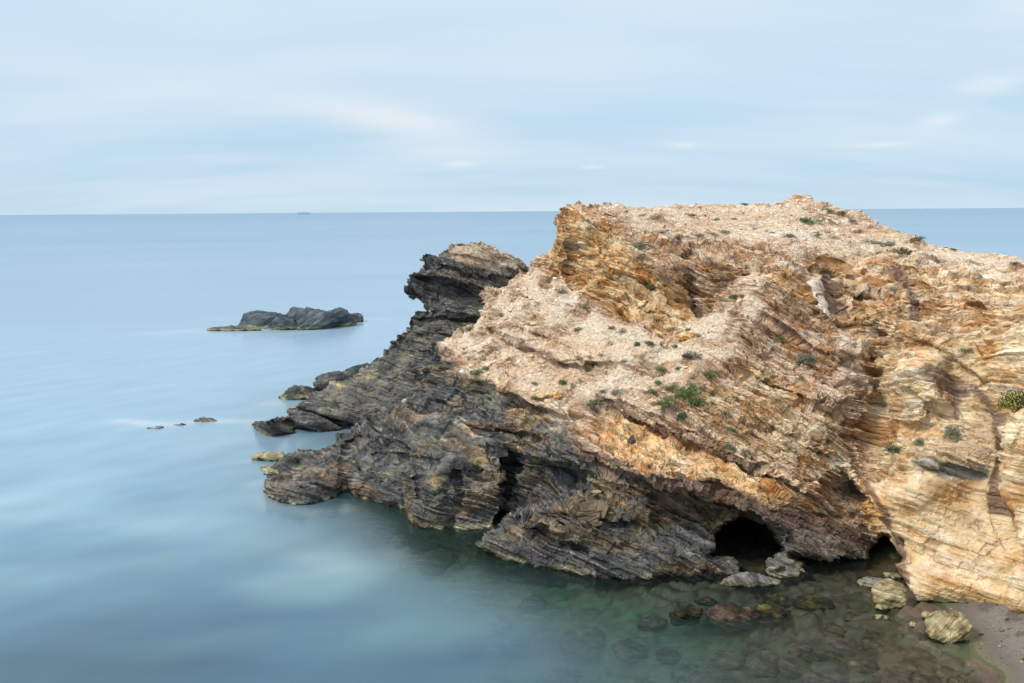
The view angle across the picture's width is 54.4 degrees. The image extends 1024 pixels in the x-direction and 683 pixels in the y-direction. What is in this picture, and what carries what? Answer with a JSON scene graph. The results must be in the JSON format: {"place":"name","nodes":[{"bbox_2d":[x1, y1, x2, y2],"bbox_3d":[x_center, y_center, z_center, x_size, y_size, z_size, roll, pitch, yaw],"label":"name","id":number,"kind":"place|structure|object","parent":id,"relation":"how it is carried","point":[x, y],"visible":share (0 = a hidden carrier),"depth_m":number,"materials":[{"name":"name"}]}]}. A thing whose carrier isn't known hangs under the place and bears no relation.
{"place":"outdoors","nodes":[
{"label":"outdoors","id":0,"kind":"place"},
{"bbox_2d":[252,241,530,435],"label":"rocky point","id":1,"kind":"structure","parent":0,"point":[448,285],"depth_m":73.43,"materials":[{"name":"stone"}]},
{"bbox_2d":[312,370,358,391],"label":"rock outcrop","id":2,"kind":"object","parent":1,"relation":"on","point":[321,382],"visible":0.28,"depth_m":82.23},
{"bbox_2d":[0,208,1023,682],"bbox_3d":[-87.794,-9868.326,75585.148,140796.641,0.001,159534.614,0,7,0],"label":"sea","id":3,"kind":"structure","parent":0,"point":[134,548],"depth_m":62.29,"materials":[{"name":"liquid"}]},
{"bbox_2d":[147,426,163,428],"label":"reef rock","id":4,"kind":"object","parent":3,"relation":"in","point":[158,427],"visible":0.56,"depth_m":70.15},
{"bbox_2d":[193,417,216,421],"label":"reef rock","id":5,"kind":"object","parent":3,"relation":"in","point":[204,419],"visible":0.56,"depth_m":72.35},
{"bbox_2d":[251,451,285,461],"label":"algae rock","id":6,"kind":"object","parent":3,"relation":"in","point":[269,456],"visible":0.84,"depth_m":60.77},
{"bbox_2d":[207,306,363,330],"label":"rocky islet","id":7,"kind":"object","parent":3,"relation":"in","point":[298,318],"visible":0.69,"depth_m":129.44,"materials":[{"name":"stone"}]},
{"bbox_2d":[279,385,317,399],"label":"rock outcrop","id":8,"kind":"object","parent":3,"relation":"in","point":[296,392],"visible":0.89,"depth_m":80.62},
{"bbox_2d":[297,212,310,214],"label":"cargo ship","id":9,"kind":"object","parent":3,"relation":"on","point":[303,213],"visible":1,"depth_m":8123.54,"materials":[{"name":"blue paint"}]},
{"bbox_2d":[345,363,369,371],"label":"rock outcrop","id":10,"kind":"object","parent":3,"relation":"in","point":[355,368],"visible":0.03,"depth_m":85.96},
{"bbox_2d":[668,604,702,625],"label":"rock","id":11,"kind":"object","parent":3,"relation":"in","point":[689,614],"visible":1,"depth_m":36.94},
{"bbox_2d":[694,597,717,605],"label":"rock","id":12,"kind":"object","parent":3,"relation":"in","point":[707,601],"visible":1,"depth_m":38.50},
{"bbox_2d":[0,0,1023,214],"label":"sky","id":13,"kind":"structure","parent":0,"point":[107,106],"materials":[{"name":"blue"}]},
{"bbox_2d":[260,194,1023,612],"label":"headland","id":14,"kind":"structure","parent":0,"point":[494,476],"depth_m":47.28,"materials":[{"name":"stone"}]},
{"bbox_2d":[470,368,483,375],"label":"cushion plant","id":15,"kind":"object","parent":14,"relation":"on","point":[476,372],"visible":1,"depth_m":54.52,"materials":[{"name":"green plant"}]},
{"bbox_2d":[480,365,489,369],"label":"cushion plant","id":16,"kind":"object","parent":14,"relation":"on","point":[485,367],"visible":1,"depth_m":54.67,"materials":[{"name":"green plant"}]},
{"bbox_2d":[532,392,546,398],"bbox_3d":[1.438,2.780,51.003,0.843,0.347,0.606,0,7,0],"label":"rock block","id":17,"kind":"object","parent":14,"relation":"on","point":[536,395],"visible":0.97,"depth_m":50.88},
{"bbox_2d":[543,392,553,396],"bbox_3d":[1.875,2.718,50.839,0.588,0.276,0.478,0,7,0],"label":"rock block","id":18,"kind":"object","parent":14,"relation":"on","point":[548,394],"visible":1,"depth_m":50.70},
{"bbox_2d":[553,391,562,399],"bbox_3d":[2.346,2.743,50.615,0.522,0.469,0.424,0,7,0],"label":"rock block","id":19,"kind":"object","parent":14,"relation":"on","point":[558,395],"visible":1,"depth_m":50.48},
{"bbox_2d":[553,287,568,293],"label":"cushion plant","id":20,"kind":"object","parent":14,"relation":"on","point":[561,291],"visible":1,"depth_m":57.72,"materials":[{"name":"green plant"}]},
{"bbox_2d":[557,379,566,385],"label":"cushion plant","id":21,"kind":"object","parent":14,"relation":"on","point":[562,382],"visible":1,"depth_m":51.26,"materials":[{"name":"green plant"}]},
{"bbox_2d":[586,405,599,411],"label":"shrub","id":22,"kind":"object","parent":14,"relation":"on","point":[593,409],"visible":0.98,"depth_m":48.78,"materials":[{"name":"green plant"}]},
{"bbox_2d":[586,399,601,405],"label":"cushion plant","id":23,"kind":"object","parent":14,"relation":"on","point":[591,403],"visible":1,"depth_m":48.86,"materials":[{"name":"green plant"}]},
{"bbox_2d":[610,388,627,395],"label":"cushion plant","id":24,"kind":"object","parent":14,"relation":"on","point":[617,391],"visible":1,"depth_m":48.49,"materials":[{"name":"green plant"}]},
{"bbox_2d":[616,327,627,333],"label":"cushion plant","id":25,"kind":"object","parent":14,"relation":"on","point":[621,330],"visible":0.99,"depth_m":52.71,"materials":[{"name":"green plant"}]},
{"bbox_2d":[628,435,635,443],"bbox_3d":[5.585,4.511,45.695,0.402,0.433,0.426,-6,9,-38],"label":"rock block","id":26,"kind":"object","parent":14,"relation":"on","point":[632,440],"visible":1,"depth_m":45.55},
{"bbox_2d":[631,240,646,249],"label":"shrub","id":27,"kind":"object","parent":14,"relation":"on","point":[638,245],"visible":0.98,"depth_m":56.91,"materials":[{"name":"green plant"}]},
{"bbox_2d":[643,283,655,288],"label":"cushion plant","id":28,"kind":"object","parent":14,"relation":"on","point":[650,286],"visible":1,"depth_m":55.24,"materials":[{"name":"green plant"}]},
{"bbox_2d":[643,341,655,345],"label":"cushion plant","id":29,"kind":"object","parent":14,"relation":"on","point":[649,343],"visible":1,"depth_m":50.95,"materials":[{"name":"green plant"}]},
{"bbox_2d":[644,388,656,393],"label":"cushion plant","id":30,"kind":"object","parent":14,"relation":"on","point":[652,390],"visible":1,"depth_m":47.90,"materials":[{"name":"green plant"}]},
{"bbox_2d":[647,398,658,403],"bbox_3d":[6.686,2.832,47.237,0.550,0.266,0.485,0,7,0],"label":"rock block","id":31,"kind":"object","parent":14,"relation":"on","point":[653,401],"visible":1,"depth_m":47.09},
{"bbox_2d":[644,211,668,220],"bbox_3d":[9.054,-8.014,63.582,1.994,0.489,1.899,-16,9,7],"label":"shrub","id":32,"kind":"object","parent":14,"relation":"on","point":[655,217],"visible":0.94,"depth_m":63.30,"materials":[{"name":"green plant"}]},
{"bbox_2d":[655,366,668,373],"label":"cushion plant","id":33,"kind":"object","parent":14,"relation":"on","point":[662,369],"visible":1,"depth_m":49.17,"materials":[{"name":"green plant"}]},
{"bbox_2d":[658,397,674,410],"bbox_3d":[7.210,2.884,46.872,0.834,0.614,1.256,-10,7,3],"label":"shrub","id":34,"kind":"object","parent":14,"relation":"on","point":[663,401],"visible":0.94,"depth_m":46.72,"materials":[{"name":"green plant"}]},
{"bbox_2d":[663,324,673,329],"bbox_3d":[8.340,-0.768,53.005,0.611,0.288,0.480,0,7,0],"label":"rock block","id":35,"kind":"object","parent":14,"relation":"on","point":[668,327],"visible":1,"depth_m":52.82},
{"bbox_2d":[665,385,676,389],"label":"cushion plant","id":36,"kind":"object","parent":14,"relation":"on","point":[671,387],"visible":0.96,"depth_m":47.99,"materials":[{"name":"green plant"}]},
{"bbox_2d":[661,399,681,413],"bbox_3d":[7.496,3.022,46.576,1.095,0.688,1.077,-4,8,-23],"label":"shrub","id":37,"kind":"object","parent":14,"relation":"on","point":[674,409],"visible":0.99,"depth_m":46.49,"materials":[{"name":"green plant"}]},
{"bbox_2d":[675,411,687,421],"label":"cushion plant","id":38,"kind":"object","parent":14,"relation":"on","point":[680,416],"visible":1,"depth_m":46.12,"materials":[{"name":"green plant"}]},
{"bbox_2d":[675,331,694,340],"bbox_3d":[9.183,-0.273,52.269,1.253,0.545,0.868,0,7,0],"label":"rock block","id":39,"kind":"object","parent":14,"relation":"on","point":[686,336],"visible":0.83,"depth_m":51.96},
{"bbox_2d":[670,383,701,399],"bbox_3d":[8.188,2.357,46.944,1.543,0.704,1.505,-12,-4,-2],"label":"shrub","id":40,"kind":"object","parent":14,"relation":"on","point":[689,390],"visible":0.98,"depth_m":46.84,"materials":[{"name":"green plant"}]},
{"bbox_2d":[682,353,692,357],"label":"plant","id":41,"kind":"object","parent":14,"relation":"on","point":[686,355],"visible":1,"depth_m":49.55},
{"bbox_2d":[684,349,701,358],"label":"cushion plant","id":42,"kind":"object","parent":14,"relation":"on","point":[696,355],"visible":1,"depth_m":49.45,"materials":[{"name":"grey plant"}]},
{"bbox_2d":[684,397,705,406],"bbox_3d":[8.667,2.828,46.670,1.126,0.500,0.796,3,8,22],"label":"shrub","id":43,"kind":"object","parent":14,"relation":"on","point":[694,401],"visible":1,"depth_m":46.64,"materials":[{"name":"green plant"}]},
{"bbox_2d":[689,232,706,237],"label":"shrub","id":44,"kind":"object","parent":14,"relation":"on","point":[697,234],"visible":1,"depth_m":59.66,"materials":[{"name":"green plant"}]},
{"bbox_2d":[701,371,715,377],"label":"cushion plant","id":45,"kind":"object","parent":14,"relation":"on","point":[708,374],"visible":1,"depth_m":47.87,"materials":[{"name":"green plant"}]},
{"bbox_2d":[720,410,732,417],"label":"cushion plant","id":46,"kind":"object","parent":14,"relation":"on","point":[724,414],"visible":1,"depth_m":45.59,"materials":[{"name":"green plant"}]},
{"bbox_2d":[722,441,735,450],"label":"cushion plant","id":47,"kind":"object","parent":14,"relation":"on","point":[728,446],"visible":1,"depth_m":44.89,"materials":[{"name":"green plant"}]},
{"bbox_2d":[439,199,1021,421],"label":"scree","id":48,"kind":"structure","parent":14,"relation":"on","point":[739,299],"depth_m":58.61,"materials":[{"name":"stone"}]},
{"bbox_2d":[728,294,738,298],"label":"cushion plant","id":49,"kind":"object","parent":14,"relation":"on","point":[733,296],"visible":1,"depth_m":50.86,"materials":[{"name":"green plant"}]},
{"bbox_2d":[740,448,753,456],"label":"cushion plant","id":50,"kind":"object","parent":14,"relation":"on","point":[743,451],"visible":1,"depth_m":44.60,"materials":[{"name":"green plant"}]},
{"bbox_2d":[782,233,796,237],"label":"cushion plant","id":51,"kind":"object","parent":14,"relation":"on","point":[790,235],"visible":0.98,"depth_m":57.28,"materials":[{"name":"green plant"}]},
{"bbox_2d":[795,352,817,360],"bbox_3d":[13.927,0.706,47.041,1.016,0.400,0.899,1,8,-19],"label":"cushion plant","id":52,"kind":"object","parent":14,"relation":"on","point":[805,356],"visible":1,"depth_m":46.97,"materials":[{"name":"green plant"}]},
{"bbox_2d":[804,358,816,362],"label":"cushion plant","id":53,"kind":"object","parent":14,"relation":"on","point":[809,360],"visible":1,"depth_m":46.80,"materials":[{"name":"green plant"}]},
{"bbox_2d":[796,217,825,224],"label":"shrub","id":54,"kind":"object","parent":14,"relation":"on","point":[806,219],"visible":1,"depth_m":65.41,"materials":[{"name":"green plant"}]},
{"bbox_2d":[862,238,882,243],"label":"shrub","id":55,"kind":"object","parent":14,"relation":"on","point":[871,241],"visible":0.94,"depth_m":59.71,"materials":[{"name":"green plant"}]},
{"bbox_2d":[879,241,895,246],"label":"shrub","id":56,"kind":"object","parent":14,"relation":"on","point":[888,244],"visible":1,"depth_m":59.47,"materials":[{"name":"green plant"}]},
{"bbox_2d":[881,445,901,453],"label":"shrub","id":57,"kind":"object","parent":14,"relation":"on","point":[893,449],"visible":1,"depth_m":41.55,"materials":[{"name":"green plant"}]},
{"bbox_2d":[887,287,899,291],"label":"cushion plant","id":58,"kind":"object","parent":14,"relation":"on","point":[891,289],"visible":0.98,"depth_m":48.14,"materials":[{"name":"green plant"}]},
{"bbox_2d":[886,247,913,254],"bbox_3d":[21.653,-4.977,55.174,1.750,0.449,2.553,13,2,19],"label":"shrub","id":59,"kind":"object","parent":14,"relation":"on","point":[902,250],"visible":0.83,"depth_m":54.73,"materials":[{"name":"green plant"}]},
{"bbox_2d":[904,236,924,242],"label":"shrub","id":60,"kind":"object","parent":14,"relation":"on","point":[917,238],"visible":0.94,"depth_m":59.41,"materials":[{"name":"green plant"}]},
{"bbox_2d":[912,438,923,445],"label":"shrub","id":61,"kind":"object","parent":14,"relation":"on","point":[919,442],"visible":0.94,"depth_m":41.27,"materials":[{"name":"green plant"}]},
{"bbox_2d":[939,424,965,440],"bbox_3d":[17.830,3.660,40.175,1.180,0.517,1.054,11,29,37],"label":"shrub","id":62,"kind":"object","parent":14,"relation":"on","point":[951,432],"visible":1,"depth_m":40.10,"materials":[{"name":"green plant"}]},
{"bbox_2d":[958,347,973,352],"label":"cushion plant","id":63,"kind":"object","parent":14,"relation":"on","point":[967,350],"visible":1,"depth_m":42.19,"materials":[{"name":"green plant"}]},
{"bbox_2d":[995,387,1023,411],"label":"flowering bush","id":64,"kind":"object","parent":14,"relation":"on","point":[1011,402],"visible":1,"depth_m":38.37,"materials":[{"name":"green plant"}]},
{"bbox_2d":[356,529,976,682],"bbox_3d":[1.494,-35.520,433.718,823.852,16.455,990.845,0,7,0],"label":"seabed","id":65,"kind":"structure","parent":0,"point":[614,615],"depth_m":38.95,"materials":[{"name":"stone"}]},
{"bbox_2d":[361,531,390,546],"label":"submerged rock","id":66,"kind":"object","parent":65,"relation":"on","point":[379,539],"visible":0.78,"depth_m":49.92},
{"bbox_2d":[392,534,407,546],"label":"submerged rock","id":67,"kind":"object","parent":65,"relation":"on","point":[399,540],"visible":0.81,"depth_m":49.03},
{"bbox_2d":[398,555,416,568],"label":"submerged rock","id":68,"kind":"object","parent":65,"relation":"on","point":[408,561],"visible":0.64,"depth_m":46.22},
{"bbox_2d":[416,550,456,578],"bbox_3d":[-3.425,10.084,45.221,1.948,1.074,2.191,0,7,0],"label":"submerged rock","id":69,"kind":"object","parent":65,"relation":"on","point":[432,564],"visible":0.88,"depth_m":44.69,"materials":[{"name":"stone"}]},
{"bbox_2d":[458,554,476,568],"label":"submerged rock","id":70,"kind":"object","parent":65,"relation":"on","point":[465,561],"visible":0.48,"depth_m":44.87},
{"bbox_2d":[517,594,546,612],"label":"submerged rock","id":71,"kind":"object","parent":65,"relation":"on","point":[533,603],"visible":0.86,"depth_m":40.81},
{"bbox_2d":[566,627,605,659],"bbox_3d":[2.651,11.406,37.634,1.746,0.975,2.174,2,8,21],"label":"submerged rock","id":72,"kind":"object","parent":65,"relation":"on","point":[590,641],"visible":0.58,"depth_m":37.39,"materials":[{"name":"stone"}]},
{"bbox_2d":[611,638,646,662],"bbox_3d":[4.328,11.396,36.658,1.294,0.763,1.230,-3,8,-17],"label":"submerged rock","id":73,"kind":"object","parent":65,"relation":"on","point":[628,650],"visible":1,"depth_m":36.40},
{"bbox_2d":[636,615,667,632],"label":"submerged rock","id":74,"kind":"object","parent":65,"relation":"on","point":[654,623],"visible":0.99,"depth_m":37.90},
{"bbox_2d":[655,648,680,663],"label":"submerged rock","id":75,"kind":"object","parent":65,"relation":"on","point":[665,656],"visible":1,"depth_m":35.99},
{"bbox_2d":[671,662,697,681],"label":"submerged rock","id":76,"kind":"object","parent":65,"relation":"on","point":[680,672],"visible":0.77,"depth_m":34.72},
{"bbox_2d":[684,667,746,682],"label":"submerged rock","id":77,"kind":"object","parent":65,"relation":"on","point":[713,675],"visible":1,"depth_m":33.63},
{"bbox_2d":[709,650,744,669],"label":"submerged rock","id":78,"kind":"object","parent":65,"relation":"on","point":[727,659],"visible":0.84,"depth_m":34.84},
{"bbox_2d":[705,602,761,630],"bbox_3d":[8.330,10.279,37.323,2.157,0.987,1.547,0,7,0],"label":"rock","id":79,"kind":"object","parent":65,"relation":"on","point":[732,616],"visible":1,"depth_m":36.81,"materials":[{"name":"stone"}]},
{"bbox_2d":[720,572,780,589],"bbox_3d":[9.650,9.675,40.259,2.460,0.658,0.763,0,7,0],"label":"rock slab","id":80,"kind":"object","parent":65,"relation":"on","point":[751,580],"visible":1,"depth_m":40.02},
{"bbox_2d":[741,642,765,655],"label":"submerged rock","id":81,"kind":"object","parent":65,"relation":"on","point":[748,648],"visible":0.67,"depth_m":35.63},
{"bbox_2d":[745,650,779,677],"bbox_3d":[8.754,11.262,34.638,1.224,0.748,1.518,4,9,30],"label":"submerged rock","id":82,"kind":"object","parent":65,"relation":"on","point":[762,663],"visible":0.88,"depth_m":34.27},
{"bbox_2d":[754,677,789,682],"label":"submerged rock","id":83,"kind":"object","parent":65,"relation":"on","point":[769,680],"visible":1,"depth_m":33.01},
{"bbox_2d":[753,604,791,622],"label":"rock","id":84,"kind":"object","parent":65,"relation":"on","point":[772,613],"visible":0.94,"depth_m":37.14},
{"bbox_2d":[762,593,790,605],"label":"rock","id":85,"kind":"object","parent":65,"relation":"on","point":[776,599],"visible":0.95,"depth_m":38.63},
{"bbox_2d":[765,565,799,581],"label":"rock","id":86,"kind":"object","parent":65,"relation":"on","point":[782,573],"visible":0.95,"depth_m":41.02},
{"bbox_2d":[776,656,812,678],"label":"submerged rock","id":87,"kind":"object","parent":65,"relation":"on","point":[791,667],"visible":0.86,"depth_m":33.87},
{"bbox_2d":[787,640,812,656],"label":"submerged rock","id":88,"kind":"object","parent":65,"relation":"on","point":[801,648],"visible":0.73,"depth_m":35.29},
{"bbox_2d":[801,652,821,663],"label":"submerged rock","id":89,"kind":"object","parent":65,"relation":"on","point":[809,657],"visible":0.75,"depth_m":34.66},
{"bbox_2d":[790,594,835,610],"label":"rock","id":90,"kind":"object","parent":65,"relation":"on","point":[810,602],"visible":1,"depth_m":38.35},
{"bbox_2d":[801,672,834,682],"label":"submerged rock","id":91,"kind":"object","parent":65,"relation":"on","point":[813,677],"visible":0.89,"depth_m":33.15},
{"bbox_2d":[817,622,846,637],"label":"submerged rock","id":92,"kind":"object","parent":65,"relation":"on","point":[834,630],"visible":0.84,"depth_m":36.06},
{"bbox_2d":[818,650,845,663],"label":"submerged rock","id":93,"kind":"object","parent":65,"relation":"on","point":[827,655],"visible":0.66,"depth_m":34.48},
{"bbox_2d":[829,638,863,655],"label":"submerged rock","id":94,"kind":"object","parent":65,"relation":"on","point":[845,644],"visible":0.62,"depth_m":34.85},
{"bbox_2d":[842,608,868,619],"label":"submerged rock","id":95,"kind":"object","parent":65,"relation":"on","point":[850,614],"visible":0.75,"depth_m":37.43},
{"bbox_2d":[848,657,880,673],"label":"submerged rock","id":96,"kind":"object","parent":65,"relation":"on","point":[870,667],"visible":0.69,"depth_m":33.53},
{"bbox_2d":[860,629,882,639],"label":"submerged rock","id":97,"kind":"object","parent":65,"relation":"on","point":[870,634],"visible":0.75,"depth_m":35.72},
{"bbox_2d":[861,639,886,654],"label":"submerged rock","id":98,"kind":"object","parent":65,"relation":"on","point":[874,645],"visible":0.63,"depth_m":34.79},
{"bbox_2d":[871,614,890,620],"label":"stone","id":99,"kind":"object","parent":65,"relation":"on","point":[880,617],"visible":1,"depth_m":36.80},
{"bbox_2d":[874,604,888,613],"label":"stone","id":100,"kind":"object","parent":65,"relation":"on","point":[880,608],"visible":1,"depth_m":37.62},
{"bbox_2d":[871,666,912,682],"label":"submerged rock","id":101,"kind":"object","parent":65,"relation":"on","point":[895,674],"visible":0.94,"depth_m":32.51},
{"bbox_2d":[881,572,902,580],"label":"stone","id":102,"kind":"object","parent":65,"relation":"on","point":[894,576],"visible":0.77,"depth_m":40.94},
{"bbox_2d":[888,645,910,654],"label":"submerged rock","id":103,"kind":"object","parent":65,"relation":"on","point":[899,650],"visible":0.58,"depth_m":34.29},
{"bbox_2d":[906,621,915,627],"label":"stone","id":104,"kind":"object","parent":65,"relation":"on","point":[911,624],"visible":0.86,"depth_m":36.10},
{"bbox_2d":[897,646,937,676],"bbox_3d":[13.844,10.793,33.759,2.189,0.390,1.751,-8,10,-44],"label":"submerged rock","id":105,"kind":"object","parent":65,"relation":"on","point":[921,663],"visible":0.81,"depth_m":33.31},
{"bbox_2d":[911,676,942,682],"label":"submerged rock","id":106,"kind":"object","parent":65,"relation":"on","point":[931,679],"visible":1,"depth_m":32.13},
{"bbox_2d":[932,662,955,678],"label":"submerged rock","id":107,"kind":"object","parent":65,"relation":"on","point":[941,669],"visible":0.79,"depth_m":32.86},
{"bbox_2d":[946,676,967,682],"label":"submerged rock","id":108,"kind":"object","parent":65,"relation":"on","point":[952,679],"visible":1,"depth_m":32.08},
{"bbox_2d":[957,670,974,678],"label":"submerged rock","id":109,"kind":"object","parent":65,"relation":"on","point":[964,673],"visible":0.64,"depth_m":32.51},
{"bbox_2d":[833,580,1023,682],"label":"beach","id":110,"kind":"structure","parent":0,"point":[988,670],"depth_m":34.82,"materials":[{"name":"sand"}]},
{"bbox_2d":[857,577,883,587],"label":"boulder","id":111,"kind":"object","parent":110,"relation":"on","point":[868,581],"visible":0.58,"depth_m":40.01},
{"bbox_2d":[871,578,908,610],"bbox_3d":[14.439,9.756,38.059,1.227,1.300,1.128,0,7,0],"label":"boulder","id":112,"kind":"object","parent":110,"relation":"on","point":[890,593],"visible":0.87,"depth_m":37.71,"materials":[{"name":"stone"}]},
{"bbox_2d":[921,611,930,619],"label":"stone","id":113,"kind":"object","parent":110,"relation":"on","point":[924,615],"visible":0.59,"depth_m":36.73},
{"bbox_2d":[924,610,971,643],"bbox_3d":[15.442,10.157,35.244,1.560,1.136,1.512,0,7,0],"label":"boulder","id":114,"kind":"object","parent":110,"relation":"on","point":[947,626],"visible":0.98,"depth_m":34.86,"materials":[{"name":"stone"}]},
{"bbox_2d":[950,601,1023,665],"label":"pebbles","id":115,"kind":"object","parent":110,"relation":"on","point":[1001,630],"visible":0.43,"depth_m":34.96,"materials":[{"name":"stone"}]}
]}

